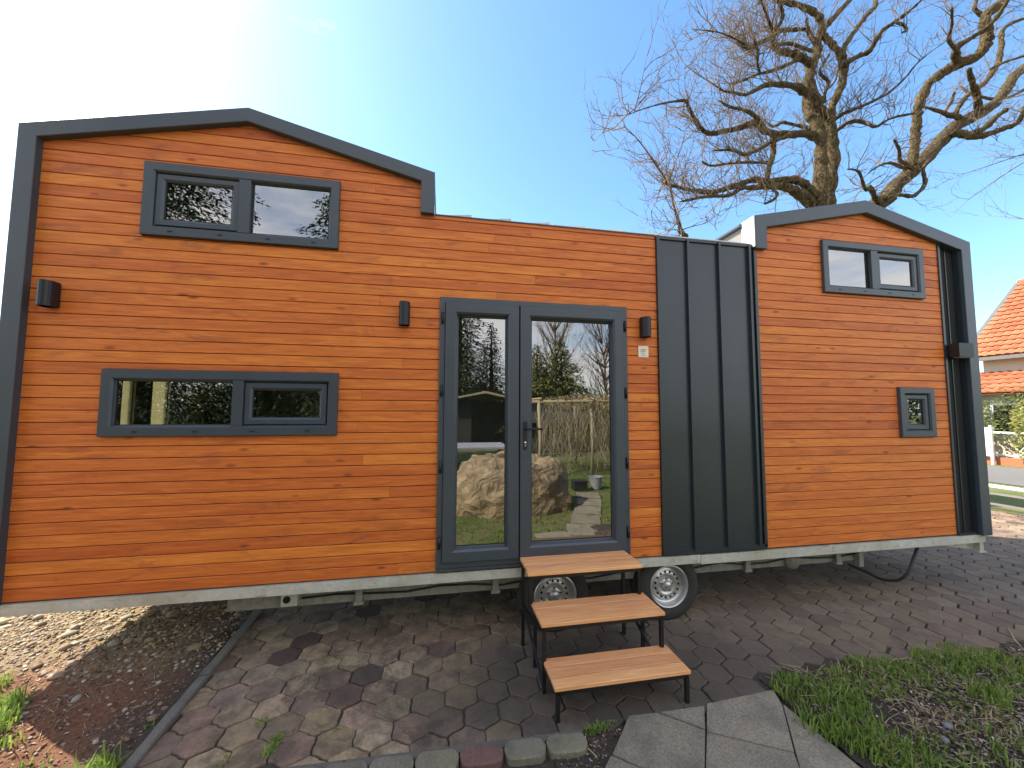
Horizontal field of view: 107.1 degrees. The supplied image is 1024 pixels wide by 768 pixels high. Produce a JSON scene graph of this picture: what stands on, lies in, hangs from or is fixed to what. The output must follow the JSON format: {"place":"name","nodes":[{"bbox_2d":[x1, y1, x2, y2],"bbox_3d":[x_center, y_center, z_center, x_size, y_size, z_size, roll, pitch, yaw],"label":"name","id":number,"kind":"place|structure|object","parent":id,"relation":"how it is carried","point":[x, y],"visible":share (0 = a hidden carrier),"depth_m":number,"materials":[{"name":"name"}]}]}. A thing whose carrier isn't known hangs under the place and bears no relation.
{"place":"outdoors","nodes":[
{"label":"outdoors","id":0,"kind":"place"},
{"bbox_2d":[0,600,253,767],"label":"gravel bank","id":1,"kind":"structure","parent":0,"point":[104,710],"depth_m":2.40,"materials":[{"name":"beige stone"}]},
{"bbox_2d":[0,663,154,767],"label":"bank grass","id":2,"kind":"structure","parent":1,"relation":"on","point":[12,698],"depth_m":2.03,"materials":[{"name":"green plant"}]},
{"bbox_2d":[0,0,1023,371],"label":"sky","id":3,"kind":"structure","parent":0,"point":[483,96],"materials":[{"name":"blue"}]},
{"bbox_2d":[208,651,863,767],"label":"yard soil","id":4,"kind":"structure","parent":0,"point":[548,762],"depth_m":1.98,"materials":[{"name":"brown soil"}]},
{"bbox_2d":[121,675,207,767],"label":"kerb stone","id":5,"kind":"object","parent":4,"relation":"on","point":[159,731],"visible":0.94,"depth_m":2.13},
{"bbox_2d":[198,609,263,679],"bbox_3d":[-2.155,1.993,2.953,0.066,0.055,0.887,1,-4,-13],"label":"kerb stone","id":6,"kind":"object","parent":4,"relation":"on","point":[221,655],"visible":0.85,"depth_m":2.85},
{"bbox_2d":[284,760,343,767],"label":"kerb stone","id":7,"kind":"object","parent":4,"relation":"on","point":[321,765],"visible":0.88,"depth_m":1.90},
{"bbox_2d":[325,760,367,767],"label":"border cobble","id":8,"kind":"object","parent":4,"relation":"on","point":[358,764],"visible":1,"depth_m":1.89,"materials":[{"name":"stone"}]},
{"bbox_2d":[369,755,413,767],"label":"border cobble","id":9,"kind":"object","parent":4,"relation":"on","point":[403,761],"visible":1,"depth_m":1.91,"materials":[{"name":"stone"}]},
{"bbox_2d":[415,749,458,767],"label":"border cobble","id":10,"kind":"object","parent":4,"relation":"on","point":[447,758],"visible":1,"depth_m":1.93,"materials":[{"name":"stone"}]},
{"bbox_2d":[345,730,583,767],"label":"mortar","id":11,"kind":"object","parent":4,"relation":"on","point":[457,748],"visible":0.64,"depth_m":2.00,"materials":[{"name":"grey concrete"}]},
{"bbox_2d":[460,743,502,767],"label":"border cobble","id":12,"kind":"object","parent":4,"relation":"on","point":[490,755],"visible":1,"depth_m":1.94,"materials":[{"name":"concrete"}]},
{"bbox_2d":[0,622,1023,767],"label":"leaf litter","id":13,"kind":"object","parent":4,"relation":"on","point":[963,719],"visible":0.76,"depth_m":2.21,"materials":[{"name":"plant"}]},
{"bbox_2d":[0,628,1023,767],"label":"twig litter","id":14,"kind":"object","parent":4,"relation":"on","point":[765,676],"visible":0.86,"depth_m":2.31,"materials":[{"name":"wood"}]},
{"bbox_2d":[504,738,545,766],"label":"border cobble","id":15,"kind":"object","parent":4,"relation":"on","point":[525,752],"visible":1,"depth_m":1.97,"materials":[{"name":"concrete"}]},
{"bbox_2d":[554,725,623,767],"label":"soil strip","id":16,"kind":"object","parent":4,"relation":"on","point":[610,741],"visible":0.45,"depth_m":2.00,"materials":[{"name":"black soil"}]},
{"bbox_2d":[546,733,586,759],"bbox_3d":[0.294,1.944,2.031,0.222,0.049,0.123,1,-4,-10],"label":"border cobble","id":17,"kind":"object","parent":16,"relation":"on","point":[568,745],"visible":0.97,"depth_m":2.01,"materials":[{"name":"concrete"}]},
{"bbox_2d":[137,511,1023,767],"bbox_3d":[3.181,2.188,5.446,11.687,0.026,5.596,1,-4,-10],"label":"pavement","id":18,"kind":"structure","parent":0,"point":[273,665],"depth_m":2.85,"materials":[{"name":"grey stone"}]},
{"bbox_2d":[204,713,617,765],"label":"grass","id":19,"kind":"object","parent":18,"relation":"on","point":[274,745],"visible":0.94,"depth_m":2.10,"materials":[{"name":"green plant"}]},
{"bbox_2d":[0,107,992,631],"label":"tiny house","id":20,"kind":"structure","parent":18,"relation":"on","point":[250,359],"depth_m":2.97,"materials":[{"name":"brown wood"}]},
{"bbox_2d":[96,369,339,436],"bbox_3d":[-2.022,0.138,2.683,1.486,0.454,0.084,1,-4,-10],"label":"window","id":21,"kind":"structure","parent":20,"relation":"in","point":[246,384],"depth_m":2.67,"materials":[{"name":"black metal"}]},
{"bbox_2d":[139,160,340,250],"bbox_3d":[-1.955,-1.294,2.790,1.291,0.530,0.084,1,-4,-10],"label":"window","id":22,"kind":"structure","parent":20,"relation":"in","point":[158,177],"depth_m":2.74,"materials":[{"name":"black metal"}]},
{"bbox_2d":[435,297,630,572],"bbox_3d":[0.209,0.373,3.039,1.579,2.102,0.143,1,-4,-10],"label":"double door","id":23,"kind":"structure","parent":20,"relation":"in","point":[518,316],"depth_m":3.01,"materials":[{"name":"grey plastic"}]},
{"bbox_2d":[820,239,925,299],"bbox_3d":[3.619,-1.137,3.807,1.238,0.518,0.084,1,-4,-10],"label":"window","id":24,"kind":"structure","parent":20,"relation":"in","point":[872,255],"depth_m":3.79,"materials":[{"name":"black metal"}]},
{"bbox_2d":[847,547,919,581],"bbox_3d":[3.886,1.830,3.993,0.269,0.414,0.634,1,-4,-10],"label":"power cable","id":25,"kind":"object","parent":20,"relation":"hanging from","point":[909,569],"visible":0.98,"depth_m":3.75,"materials":[{"name":"black rubber"}]},
{"bbox_2d":[895,387,936,436],"bbox_3d":[4.029,0.282,3.791,0.432,0.488,0.080,1,-4,-10],"label":"window","id":26,"kind":"structure","parent":20,"relation":"in","point":[926,426],"depth_m":3.77,"materials":[{"name":"grey glass"}]},
{"bbox_2d":[520,551,690,722],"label":"entrance steps","id":27,"kind":"structure","parent":18,"relation":"on","point":[643,664],"depth_m":2.52,"materials":[{"name":"brown wood"}]},
{"bbox_2d":[759,640,1023,767],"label":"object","id":28,"kind":"structure","parent":18,"relation":"on","point":[866,761],"depth_m":2.24,"materials":[{"name":"green plant"}]},
{"bbox_2d":[783,652,1023,767],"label":"dry grass","id":29,"kind":"structure","parent":28,"relation":"on","point":[948,714],"depth_m":2.18,"materials":[{"name":"plant"}]},
{"bbox_2d":[939,735,950,743],"bbox_3d":[2.319,1.903,2.026,0.040,0.018,0.050,1,-4,-10],"label":"stone shard","id":30,"kind":"object","parent":28,"relation":"on","point":[945,739],"visible":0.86,"depth_m":2.02,"materials":[{"name":"grey stone"}]},
{"bbox_2d":[941,720,953,729],"bbox_3d":[2.439,1.908,2.120,0.048,0.025,0.066,-3,-5,43],"label":"stone shard","id":31,"kind":"object","parent":28,"relation":"on","point":[945,724],"visible":1,"depth_m":2.11,"materials":[{"name":"grey stone"}]},
{"bbox_2d":[605,690,859,767],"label":"path","id":32,"kind":"structure","parent":0,"point":[750,731],"depth_m":2.06,"materials":[{"name":"concrete"}]},
{"bbox_2d":[987,464,1023,515],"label":"ground","id":33,"kind":"structure","parent":0,"point":[1009,501],"depth_m":7.87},
{"bbox_2d":[579,0,1023,236],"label":"old tree","id":34,"kind":"object","parent":33,"relation":"on","point":[820,130],"visible":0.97,"depth_m":8.66,"materials":[{"name":"brown plant"}]},
{"bbox_2d":[926,62,1023,245],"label":"bare tree","id":35,"kind":"object","parent":33,"relation":"on","point":[1003,155],"visible":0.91,"depth_m":11.90,"materials":[{"name":"brown plant"}]},
{"bbox_2d":[984,425,995,464],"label":"garden gate","id":36,"kind":"structure","parent":33,"relation":"on","point":[989,442],"depth_m":13.04,"materials":[{"name":"white paint"}]},
{"bbox_2d":[983,400,999,435],"bbox_3d":[16.935,1.473,14.256,0.867,2.738,2.150,1,-4,-10],"label":"garden bush","id":37,"kind":"object","parent":33,"relation":"on","point":[994,422],"visible":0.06,"depth_m":13.50,"materials":[{"name":"green plant"}]},
{"bbox_2d":[977,279,1023,458],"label":"tiled house","id":38,"kind":"structure","parent":33,"relation":"on","point":[1000,336],"depth_m":14.57,"materials":[{"name":"tile"}]},
{"bbox_2d":[990,403,1023,433],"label":"window","id":39,"kind":"structure","parent":38,"relation":"in","point":[992,407],"depth_m":13.58,"materials":[{"name":"white paint"}]},
{"bbox_2d":[987,456,1023,466],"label":"brick plinth","id":40,"kind":"structure","parent":33,"relation":"on","point":[1015,462],"depth_m":12.74,"materials":[{"name":"brick"}]},
{"bbox_2d":[993,431,1023,456],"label":"garden fence","id":41,"kind":"object","parent":40,"relation":"on","point":[1016,455],"visible":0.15,"depth_m":12.84,"materials":[{"name":"white paint"}]},
{"bbox_2d":[987,382,1023,450],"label":"garden bush","id":42,"kind":"object","parent":33,"relation":"on","point":[1005,408],"visible":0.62,"depth_m":13.16,"materials":[{"name":"green plant"}]},
{"bbox_2d":[989,484,1023,509],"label":"rail fence","id":43,"kind":"object","parent":33,"relation":"on","point":[1007,495],"visible":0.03,"depth_m":6.75,"materials":[{"name":"white paint"}]},
{"bbox_2d":[1007,391,1023,463],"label":"round shrub","id":44,"kind":"object","parent":33,"relation":"on","point":[1018,421],"visible":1,"depth_m":10.01,"materials":[{"name":"green plant"}]},
{"bbox_2d":[987,465,1023,485],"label":"road","id":45,"kind":"structure","parent":0,"point":[1006,475],"depth_m":10.72,"materials":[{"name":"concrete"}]}
]}

